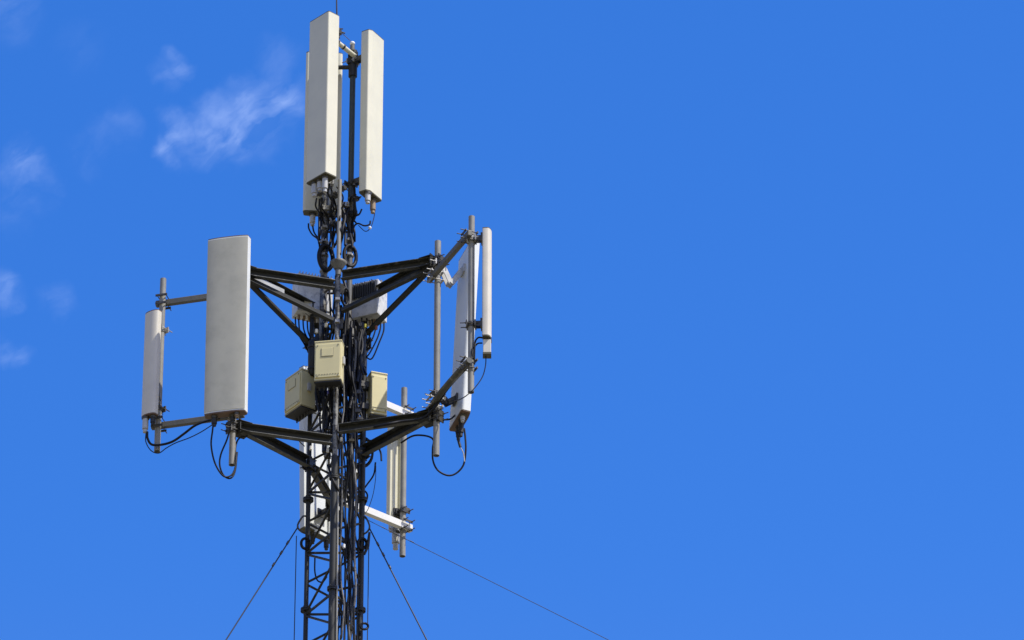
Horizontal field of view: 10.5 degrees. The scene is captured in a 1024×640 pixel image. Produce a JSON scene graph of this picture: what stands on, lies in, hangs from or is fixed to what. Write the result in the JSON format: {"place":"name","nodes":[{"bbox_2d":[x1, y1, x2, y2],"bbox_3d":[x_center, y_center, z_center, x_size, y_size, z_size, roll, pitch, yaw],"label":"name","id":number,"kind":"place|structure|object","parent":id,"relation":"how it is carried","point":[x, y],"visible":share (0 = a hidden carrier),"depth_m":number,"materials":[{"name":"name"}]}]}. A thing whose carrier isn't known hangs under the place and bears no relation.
{"place":"outdoors","nodes":[
{"label":"outdoors","id":0,"kind":"place"},
{"bbox_2d":[340,450,345,633],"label":"feeder cable","id":1,"kind":"object","parent":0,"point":[344,548],"visible":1,"depth_m":63.49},
{"bbox_2d":[0,0,1023,639],"label":"sky","id":2,"kind":"structure","parent":0,"point":[754,370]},
{"bbox_3d":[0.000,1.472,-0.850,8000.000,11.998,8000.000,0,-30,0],"label":"ground","id":3,"kind":"structure","parent":0,"visible":0},
{"bbox_2d":[226,515,305,639],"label":"guy wire","id":4,"kind":"object","parent":3,"relation":"attached to","point":[287,543],"visible":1,"depth_m":63.42,"materials":[{"name":"metal"}]},
{"bbox_2d":[300,274,372,639],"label":"lattice mast","id":5,"kind":"object","parent":3,"relation":"on","point":[306,609],"visible":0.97,"depth_m":63.75,"materials":[{"name":"metal"}]},
{"bbox_2d":[151,265,334,467],"bbox_3d":[-3.090,0.649,64.214,2.032,2.634,0.718,8,-31,-13],"label":"antenna mount","id":6,"kind":"object","parent":5,"relation":"attached to","point":[267,280],"visible":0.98,"depth_m":64.28,"materials":[{"name":"metal"}]},
{"bbox_2d":[141,309,171,432],"bbox_3d":[-4.068,0.637,64.123,0.200,1.570,0.338,-20,-36,31],"label":"panel antenna","id":7,"kind":"object","parent":6,"relation":"attached to","point":[154,328],"visible":1,"depth_m":64.02,"materials":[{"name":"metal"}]},
{"bbox_2d":[145,425,211,453],"bbox_3d":[-3.781,1.359,63.626,0.776,0.364,0.079,-1,-30,1],"label":"coaxial cable","id":8,"kind":"object","parent":7,"relation":"attached to","point":[175,442],"visible":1,"depth_m":63.62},
{"bbox_2d":[146,418,219,445],"bbox_3d":[-3.718,1.262,63.655,0.884,0.360,0.106,-3,-30,4],"label":"coaxial cable","id":9,"kind":"object","parent":7,"relation":"attached to","point":[181,435],"visible":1,"depth_m":63.63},
{"bbox_2d":[204,235,250,426],"bbox_3d":[-3.206,0.212,63.953,0.500,2.411,0.554,-7,-31,11],"label":"panel antenna","id":10,"kind":"object","parent":6,"relation":"attached to","point":[227,331],"visible":1,"depth_m":63.75,"materials":[{"name":"grey plastic"}]},
{"bbox_2d":[210,426,247,477],"bbox_3d":[-3.196,1.504,63.274,0.532,0.668,0.086,26,-39,-37],"label":"coaxial cable","id":11,"kind":"object","parent":10,"relation":"hanging from","point":[235,454],"visible":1,"depth_m":63.16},
{"bbox_2d":[219,426,237,478],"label":"coaxial cable","id":12,"kind":"object","parent":6,"relation":"attached to","point":[221,455],"visible":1,"depth_m":63.18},
{"bbox_2d":[294,536,296,639],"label":"hanging wire","id":13,"kind":"object","parent":5,"relation":"hanging from","point":[295,588],"visible":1,"depth_m":63.51,"materials":[{"name":"metal"}]},
{"bbox_2d":[284,368,316,422],"bbox_3d":[-2.373,0.908,64.670,0.401,0.554,0.365,20,-36,-31],"label":"equipment box","id":14,"kind":"object","parent":5,"relation":"attached to","point":[299,395],"visible":0.96,"depth_m":64.54,"materials":[{"name":"beige paint"}]},
{"bbox_2d":[307,339,315,375],"bbox_3d":[-2.309,0.434,64.759,0.116,0.477,0.116,0,-30,0],"label":"splice closure","id":15,"kind":"object","parent":14,"relation":"attached to","point":[311,356],"visible":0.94,"depth_m":64.71,"materials":[{"name":"black plastic"}]},
{"bbox_2d":[300,537,310,549],"bbox_3d":[-2.355,2.542,63.746,0.164,0.192,0.080,17,-34,-27],"label":"cable coil","id":16,"kind":"object","parent":5,"relation":"hanging from","point":[301,543],"visible":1,"depth_m":63.70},
{"bbox_2d":[292,271,332,322],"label":"radio unit","id":17,"kind":"object","parent":5,"relation":"attached to","point":[312,294],"visible":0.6,"depth_m":65.35,"materials":[{"name":"grey metal"}]},
{"bbox_2d":[314,558,326,582],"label":"coaxial cable","id":18,"kind":"object","parent":5,"relation":"attached to","point":[315,570],"visible":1,"depth_m":63.65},
{"bbox_2d":[322,388,326,452],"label":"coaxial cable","id":19,"kind":"object","parent":5,"relation":"attached to","point":[324,447],"visible":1,"depth_m":64.23,"materials":[{"name":"rubber"}]},
{"bbox_2d":[323,389,328,429],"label":"coaxial cable","id":20,"kind":"object","parent":5,"relation":"attached to","point":[327,412],"visible":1,"depth_m":64.20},
{"bbox_2d":[324,326,330,405],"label":"coaxial cable","id":21,"kind":"object","parent":5,"relation":"attached to","point":[326,339],"visible":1,"depth_m":64.22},
{"bbox_2d":[314,339,344,390],"bbox_3d":[-2.089,0.576,64.245,0.355,0.594,0.418,0,-30,0],"label":"equipment box","id":22,"kind":"object","parent":5,"relation":"attached to","point":[329,363],"visible":1,"depth_m":64.08,"materials":[{"name":"beige paint"}]},
{"bbox_2d":[313,344,320,413],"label":"coaxial cable","id":23,"kind":"object","parent":22,"relation":"attached to","point":[317,402],"visible":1,"depth_m":64.25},
{"bbox_2d":[317,390,321,432],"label":"coaxial cable","id":24,"kind":"object","parent":22,"relation":"attached to","point":[319,399],"visible":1,"depth_m":64.17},
{"bbox_2d":[331,390,333,420],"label":"coaxial cable","id":25,"kind":"object","parent":22,"relation":"attached to","point":[332,404],"visible":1,"depth_m":64.28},
{"bbox_2d":[329,395,332,434],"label":"coaxial cable","id":26,"kind":"object","parent":5,"relation":"attached to","point":[330,417],"visible":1,"depth_m":64.19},
{"bbox_2d":[327,464,343,521],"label":"coaxial cable","id":27,"kind":"object","parent":5,"relation":"attached to","point":[333,481],"visible":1,"depth_m":63.56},
{"bbox_2d":[332,390,339,463],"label":"coaxial cable","id":28,"kind":"object","parent":5,"relation":"attached to","point":[332,422],"visible":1,"depth_m":64.07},
{"bbox_2d":[335,478,338,639],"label":"conduit","id":29,"kind":"object","parent":5,"relation":"attached to","point":[336,630],"visible":1,"depth_m":63.06,"materials":[{"name":"metal"}]},
{"bbox_2d":[319,28,357,367],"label":"pole cluster","id":30,"kind":"object","parent":5,"relation":"attached to","point":[338,263],"visible":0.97,"depth_m":65.53,"materials":[{"name":"grey metal"}]},
{"bbox_2d":[318,199,320,238],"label":"coaxial cable","id":31,"kind":"object","parent":30,"relation":"attached to","point":[319,202],"visible":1,"depth_m":65.43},
{"bbox_2d":[315,198,324,223],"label":"coaxial cable","id":32,"kind":"object","parent":30,"relation":"attached to","point":[319,211],"visible":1,"depth_m":65.44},
{"bbox_2d":[318,205,321,246],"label":"coaxial cable","id":33,"kind":"object","parent":30,"relation":"attached to","point":[321,223],"visible":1,"depth_m":65.41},
{"bbox_2d":[306,11,338,197],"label":"panel antenna","id":34,"kind":"object","parent":30,"relation":"attached to","point":[322,104],"visible":1,"depth_m":65.90,"materials":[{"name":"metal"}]},
{"bbox_2d":[303,51,342,225],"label":"panel antenna","id":35,"kind":"object","parent":30,"relation":"attached to","point":[310,210],"visible":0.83,"depth_m":66.23,"materials":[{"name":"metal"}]},
{"bbox_2d":[322,319,324,340],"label":"coaxial cable","id":36,"kind":"object","parent":30,"relation":"attached to","point":[323,321],"visible":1,"depth_m":64.79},
{"bbox_2d":[321,198,328,242],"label":"coaxial cable","id":37,"kind":"object","parent":30,"relation":"attached to","point":[327,218],"visible":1,"depth_m":65.45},
{"bbox_2d":[321,205,329,211],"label":"pipe clamp","id":38,"kind":"object","parent":30,"relation":"attached to","point":[326,207],"visible":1,"depth_m":65.58,"materials":[{"name":"metal"}]},
{"bbox_2d":[317,243,334,271],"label":"cable coil","id":39,"kind":"object","parent":30,"relation":"attached to","point":[319,259],"visible":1,"depth_m":65.25,"materials":[{"name":"rubber"}]},
{"bbox_2d":[323,211,331,253],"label":"coaxial cable","id":40,"kind":"object","parent":30,"relation":"attached to","point":[330,230],"visible":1,"depth_m":65.37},
{"bbox_2d":[327,277,331,339],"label":"coaxial cable","id":41,"kind":"object","parent":30,"relation":"attached to","point":[330,310],"visible":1,"depth_m":65.00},
{"bbox_2d":[327,183,334,256],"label":"coaxial cable","id":42,"kind":"object","parent":30,"relation":"attached to","point":[332,218],"visible":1,"depth_m":65.46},
{"bbox_2d":[328,201,334,247],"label":"coaxial cable","id":43,"kind":"object","parent":30,"relation":"attached to","point":[331,213],"visible":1,"depth_m":65.41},
{"bbox_2d":[330,307,334,339],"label":"coaxial cable","id":44,"kind":"object","parent":30,"relation":"attached to","point":[334,317],"visible":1,"depth_m":64.80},
{"bbox_2d":[330,190,337,198],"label":"pipe clamp","id":45,"kind":"object","parent":30,"relation":"attached to","point":[333,194],"visible":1,"depth_m":65.54,"materials":[{"name":"metal"}]},
{"bbox_2d":[333,276,335,316],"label":"coaxial cable","id":46,"kind":"object","parent":30,"relation":"attached to","point":[334,300],"visible":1,"depth_m":65.02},
{"bbox_2d":[333,198,336,245],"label":"coaxial cable","id":47,"kind":"object","parent":30,"relation":"attached to","point":[335,226],"visible":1,"depth_m":65.45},
{"bbox_2d":[334,202,344,237],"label":"coaxial cable","id":48,"kind":"object","parent":30,"relation":"attached to","point":[339,217],"visible":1,"depth_m":65.38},
{"bbox_2d":[340,332,343,422],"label":"coaxial cable","id":49,"kind":"object","parent":30,"relation":"attached to","point":[341,396],"visible":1,"depth_m":64.40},
{"bbox_2d":[340,208,345,254],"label":"coaxial cable","id":50,"kind":"object","parent":30,"relation":"attached to","point":[344,221],"visible":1,"depth_m":65.29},
{"bbox_2d":[343,286,346,342],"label":"coaxial cable","id":51,"kind":"object","parent":30,"relation":"attached to","point":[345,323],"visible":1,"depth_m":64.77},
{"bbox_2d":[341,287,349,305],"bbox_3d":[-1.936,-0.272,64.934,0.148,0.288,0.069,23,-37,-34],"label":"cable coil","id":52,"kind":"object","parent":30,"relation":"attached to","point":[348,301],"visible":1,"depth_m":64.91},
{"bbox_2d":[341,313,349,391],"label":"coaxial cable","id":53,"kind":"object","parent":30,"relation":"attached to","point":[346,362],"visible":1,"depth_m":64.80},
{"bbox_2d":[342,281,348,339],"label":"coaxial cable","id":54,"kind":"object","parent":30,"relation":"attached to","point":[345,285],"visible":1,"depth_m":64.97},
{"bbox_2d":[343,343,348,421],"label":"coaxial cable","id":55,"kind":"object","parent":30,"relation":"attached to","point":[347,378],"visible":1,"depth_m":64.44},
{"bbox_2d":[343,196,352,245],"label":"coaxial cable","id":56,"kind":"object","parent":30,"relation":"attached to","point":[345,230],"visible":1,"depth_m":65.41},
{"bbox_2d":[342,244,357,267],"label":"cable coil","id":57,"kind":"object","parent":30,"relation":"attached to","point":[352,265],"visible":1,"depth_m":65.34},
{"bbox_2d":[346,207,353,248],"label":"coaxial cable","id":58,"kind":"object","parent":30,"relation":"attached to","point":[349,232],"visible":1,"depth_m":65.44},
{"bbox_2d":[351,197,355,241],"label":"coaxial cable","id":59,"kind":"object","parent":30,"relation":"attached to","point":[353,227],"visible":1,"depth_m":65.49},
{"bbox_2d":[352,184,356,221],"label":"coaxial cable","id":60,"kind":"object","parent":30,"relation":"attached to","point":[354,193],"visible":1,"depth_m":65.60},
{"bbox_2d":[351,209,362,238],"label":"coaxial cable","id":61,"kind":"object","parent":30,"relation":"attached to","point":[351,222],"visible":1,"depth_m":65.52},
{"bbox_2d":[342,29,383,213],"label":"panel antenna","id":62,"kind":"object","parent":30,"relation":"attached to","point":[368,180],"visible":1,"depth_m":66.08,"materials":[{"name":"plastic"}]},
{"bbox_2d":[338,404,340,617],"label":"feeder cable","id":63,"kind":"object","parent":5,"relation":"attached to","point":[339,523],"visible":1,"depth_m":63.70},
{"bbox_2d":[338,435,340,639],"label":"feeder cable","id":64,"kind":"object","parent":5,"relation":"attached to","point":[340,605],"visible":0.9,"depth_m":63.12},
{"bbox_2d":[339,334,344,639],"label":"feeder cable","id":65,"kind":"object","parent":5,"relation":"attached to","point":[341,635],"visible":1,"depth_m":63.39,"materials":[{"name":"rubber"}]},
{"bbox_2d":[339,300,344,634],"bbox_3d":[-1.946,14.449,56.670,0.066,34.243,0.066,0,-30,0],"label":"feeder cable","id":66,"kind":"object","parent":5,"relation":"attached to","point":[340,492],"visible":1,"depth_m":63.88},
{"bbox_2d":[343,311,348,639],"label":"feeder cable","id":67,"kind":"object","parent":5,"relation":"attached to","point":[346,479],"visible":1,"depth_m":63.74,"materials":[{"name":"rubber"}]},
{"bbox_2d":[344,434,347,637],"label":"feeder cable","id":68,"kind":"object","parent":5,"relation":"attached to","point":[346,524],"visible":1,"depth_m":63.36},
{"bbox_2d":[344,392,348,624],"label":"feeder cable","id":69,"kind":"object","parent":5,"relation":"attached to","point":[344,556],"visible":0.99,"depth_m":63.57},
{"bbox_2d":[346,384,351,619],"bbox_3d":[-1.844,14.691,56.472,0.101,33.626,0.084,0,-30,0],"label":"feeder cable","id":70,"kind":"object","parent":5,"relation":"attached to","point":[349,514],"visible":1,"depth_m":63.57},
{"bbox_2d":[347,325,352,639],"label":"feeder cable","id":71,"kind":"object","parent":5,"relation":"attached to","point":[348,524],"visible":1,"depth_m":63.38,"materials":[{"name":"rubber"}]},
{"bbox_2d":[347,443,352,639],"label":"feeder cable","id":72,"kind":"object","parent":5,"relation":"attached to","point":[349,567],"visible":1,"depth_m":63.30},
{"bbox_2d":[348,394,352,637],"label":"feeder cable","id":73,"kind":"object","parent":5,"relation":"attached to","point":[350,518],"visible":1,"depth_m":63.67,"materials":[{"name":"rubber"}]},
{"bbox_2d":[346,328,354,365],"bbox_3d":[-1.860,0.325,64.764,0.116,0.546,0.116,0,-30,0],"label":"splice closure","id":74,"kind":"object","parent":5,"relation":"attached to","point":[351,346],"visible":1,"depth_m":64.75,"materials":[{"name":"plastic"}]},
{"bbox_2d":[350,332,356,639],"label":"feeder cable","id":75,"kind":"object","parent":5,"relation":"attached to","point":[355,517],"visible":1,"depth_m":63.51,"materials":[{"name":"rubber"}]},
{"bbox_3d":[-1.798,0.223,64.636,0.090,0.048,0.040,0,-30,0],"label":"cable hanger","id":76,"kind":"object","parent":75,"relation":"attached to","visible":0},
{"bbox_2d":[356,329,362,382],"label":"coaxial cable","id":77,"kind":"object","parent":76,"relation":"hanging from","point":[358,356],"visible":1,"depth_m":64.53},
{"bbox_2d":[351,320,356,406],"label":"coaxial cable","id":78,"kind":"object","parent":5,"relation":"attached to","point":[352,363],"visible":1,"depth_m":64.44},
{"bbox_2d":[352,332,359,639],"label":"feeder cable","id":79,"kind":"object","parent":5,"relation":"attached to","point":[354,635],"visible":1,"depth_m":63.55,"materials":[{"name":"rubber"}]},
{"bbox_2d":[356,443,359,639],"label":"feeder cable","id":80,"kind":"object","parent":5,"relation":"attached to","point":[357,551],"visible":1,"depth_m":63.52,"materials":[{"name":"rubber"}]},
{"bbox_2d":[353,325,362,402],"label":"coaxial cable","id":81,"kind":"object","parent":5,"relation":"attached to","point":[360,377],"visible":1,"depth_m":64.41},
{"bbox_2d":[357,537,366,549],"bbox_3d":[-1.709,2.541,63.746,0.165,0.192,0.080,17,-34,-26],"label":"cable coil","id":82,"kind":"object","parent":5,"relation":"hanging from","point":[358,541],"visible":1,"depth_m":63.71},
{"bbox_2d":[311,322,415,557],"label":"antenna mount","id":83,"kind":"object","parent":5,"relation":"attached to","point":[402,525],"visible":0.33,"depth_m":65.90,"materials":[{"name":"metal"}]},
{"bbox_2d":[299,365,343,550],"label":"panel antenna","id":84,"kind":"object","parent":83,"relation":"attached to","point":[317,507],"visible":0.38,"depth_m":65.53,"materials":[{"name":"white plastic"}]},
{"bbox_2d":[386,427,413,550],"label":"panel antenna","id":85,"kind":"object","parent":83,"relation":"attached to","point":[393,509],"visible":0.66,"depth_m":66.31,"materials":[{"name":"plastic"}]},
{"bbox_2d":[360,322,366,368],"bbox_3d":[-1.745,0.335,64.885,0.117,0.706,0.116,0,-30,0],"label":"splice closure","id":86,"kind":"object","parent":5,"relation":"attached to","point":[364,340],"visible":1,"depth_m":64.88,"materials":[{"name":"plastic"}]},
{"bbox_2d":[360,328,366,375],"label":"coaxial cable","id":87,"kind":"object","parent":86,"relation":"attached to","point":[364,370],"visible":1,"depth_m":64.67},
{"bbox_2d":[354,437,373,467],"bbox_3d":[-1.735,1.516,64.422,0.295,0.442,0.080,7,-31,-12],"label":"cable coil","id":88,"kind":"object","parent":5,"relation":"attached to","point":[368,463],"visible":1,"depth_m":64.39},
{"bbox_2d":[359,622,368,630],"bbox_3d":[-1.669,3.453,63.162,0.155,0.132,0.074,19,-35,-29],"label":"cable coil","id":89,"kind":"object","parent":5,"relation":"attached to","point":[363,623],"visible":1,"depth_m":63.13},
{"bbox_2d":[363,532,370,554],"bbox_3d":[-1.651,2.547,63.745,0.080,0.290,0.040,0,-30,0],"label":"turnbuckle","id":90,"kind":"object","parent":5,"relation":"attached to","point":[367,544],"visible":1,"depth_m":63.73,"materials":[{"name":"metal"}]},
{"bbox_2d":[367,549,368,639],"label":"hanging wire","id":91,"kind":"object","parent":5,"relation":"hanging from","point":[368,591],"visible":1,"depth_m":63.50,"materials":[{"name":"metal"}]},
{"bbox_2d":[352,279,386,326],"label":"radio unit","id":92,"kind":"object","parent":5,"relation":"attached to","point":[374,309],"visible":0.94,"depth_m":65.22,"materials":[{"name":"grey metal"}]},
{"bbox_2d":[366,324,380,356],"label":"coaxial cable","id":93,"kind":"object","parent":92,"relation":"attached to","point":[375,341],"visible":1,"depth_m":65.01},
{"bbox_2d":[366,322,384,359],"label":"coaxial cable","id":94,"kind":"object","parent":92,"relation":"attached to","point":[378,342],"visible":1,"depth_m":64.99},
{"bbox_2d":[365,462,375,487],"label":"coaxial cable","id":95,"kind":"object","parent":5,"relation":"attached to","point":[372,475],"visible":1,"depth_m":64.23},
{"bbox_2d":[361,371,387,418],"bbox_3d":[-1.634,0.932,64.784,0.314,0.630,0.306,10,-32,-17],"label":"equipment box","id":96,"kind":"object","parent":5,"relation":"attached to","point":[375,405],"visible":0.73,"depth_m":64.69,"materials":[{"name":"beige paint"}]},
{"bbox_2d":[338,215,478,456],"bbox_3d":[-1.097,0.266,63.983,2.180,2.822,0.644,-25,-38,36],"label":"antenna mount","id":97,"kind":"object","parent":5,"relation":"attached to","point":[419,270],"visible":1,"depth_m":64.03,"materials":[{"name":"metal"}]},
{"bbox_2d":[348,321,354,409],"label":"coaxial cable","id":98,"kind":"object","parent":97,"relation":"attached to","point":[349,360],"visible":1,"depth_m":64.43,"materials":[{"name":"rubber"}]},
{"bbox_2d":[353,344,358,448],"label":"coaxial cable","id":99,"kind":"object","parent":97,"relation":"attached to","point":[357,414],"visible":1,"depth_m":64.26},
{"bbox_2d":[356,348,363,409],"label":"coaxial cable","id":100,"kind":"object","parent":97,"relation":"attached to","point":[361,387],"visible":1,"depth_m":64.35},
{"bbox_2d":[357,323,364,374],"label":"coaxial cable","id":101,"kind":"object","parent":97,"relation":"attached to","point":[360,357],"visible":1,"depth_m":64.52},
{"bbox_2d":[371,367,467,427],"bbox_3d":[-1.092,0.988,63.560,1.677,0.400,0.301,-20,-36,31],"label":"coaxial cable","id":102,"kind":"object","parent":97,"relation":"attached to","point":[410,420],"visible":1,"depth_m":63.55,"materials":[{"name":"rubber"}]},
{"bbox_2d":[425,243,479,439],"bbox_3d":[-0.715,0.249,64.219,0.601,2.491,0.520,9,-31,-15],"label":"panel antenna","id":103,"kind":"object","parent":97,"relation":"attached to","point":[460,410],"visible":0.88,"depth_m":64.21,"materials":[{"name":"white plastic"}]},
{"bbox_2d":[400,428,466,475],"bbox_3d":[-0.925,1.534,63.599,0.817,0.620,0.206,-11,-32,18],"label":"coaxial cable","id":104,"kind":"object","parent":103,"relation":"hanging from","point":[436,468],"visible":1,"depth_m":63.53,"materials":[{"name":"rubber"}]},
{"bbox_2d":[455,430,461,447],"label":"coaxial cable","id":105,"kind":"object","parent":103,"relation":"attached to","point":[458,439],"visible":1,"depth_m":63.59,"materials":[{"name":"black rubber"}]},
{"bbox_2d":[460,227,491,358],"bbox_3d":[-0.408,-0.301,63.383,0.358,1.638,0.194,0,-30,0],"label":"panel antenna","id":106,"kind":"object","parent":97,"relation":"attached to","point":[484,323],"visible":1,"depth_m":63.29,"materials":[{"name":"plastic"}]},
{"bbox_2d":[441,356,485,401],"bbox_3d":[-0.605,0.835,63.172,0.236,0.551,0.978,14,-33,-22],"label":"coaxial cable","id":107,"kind":"object","parent":106,"relation":"attached to","point":[473,388],"visible":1,"depth_m":62.86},
{"bbox_2d":[474,337,482,364],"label":"coaxial cable","id":108,"kind":"object","parent":106,"relation":"attached to","point":[475,347],"visible":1,"depth_m":62.98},
{"bbox_2d":[370,521,607,639],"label":"guy wire","id":109,"kind":"object","parent":5,"relation":"attached to","point":[479,575],"visible":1,"depth_m":63.82,"materials":[{"name":"metal"}]},
{"bbox_3d":[-1.768,0.830,64.302,0.090,0.051,0.040,0,-30,0],"label":"cable hanger","id":110,"kind":"object","parent":5,"relation":"attached to","visible":0},
{"bbox_2d":[354,396,359,475],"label":"coaxial cable","id":111,"kind":"object","parent":110,"relation":"hanging from","point":[356,445],"visible":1,"depth_m":64.04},
{"bbox_3d":[-1.855,1.205,64.280,0.090,0.047,0.040,0,-30,0],"label":"cable hanger","id":112,"kind":"object","parent":5,"relation":"attached to","visible":0},
{"bbox_2d":[350,434,353,634],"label":"feeder cable","id":113,"kind":"object","parent":112,"relation":"hanging from","point":[351,524],"visible":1,"depth_m":63.66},
{"bbox_2d":[363,516,426,639],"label":"guy wire","id":114,"kind":"object","parent":3,"relation":"attached to","point":[377,543],"visible":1,"depth_m":63.41,"materials":[{"name":"metal"}]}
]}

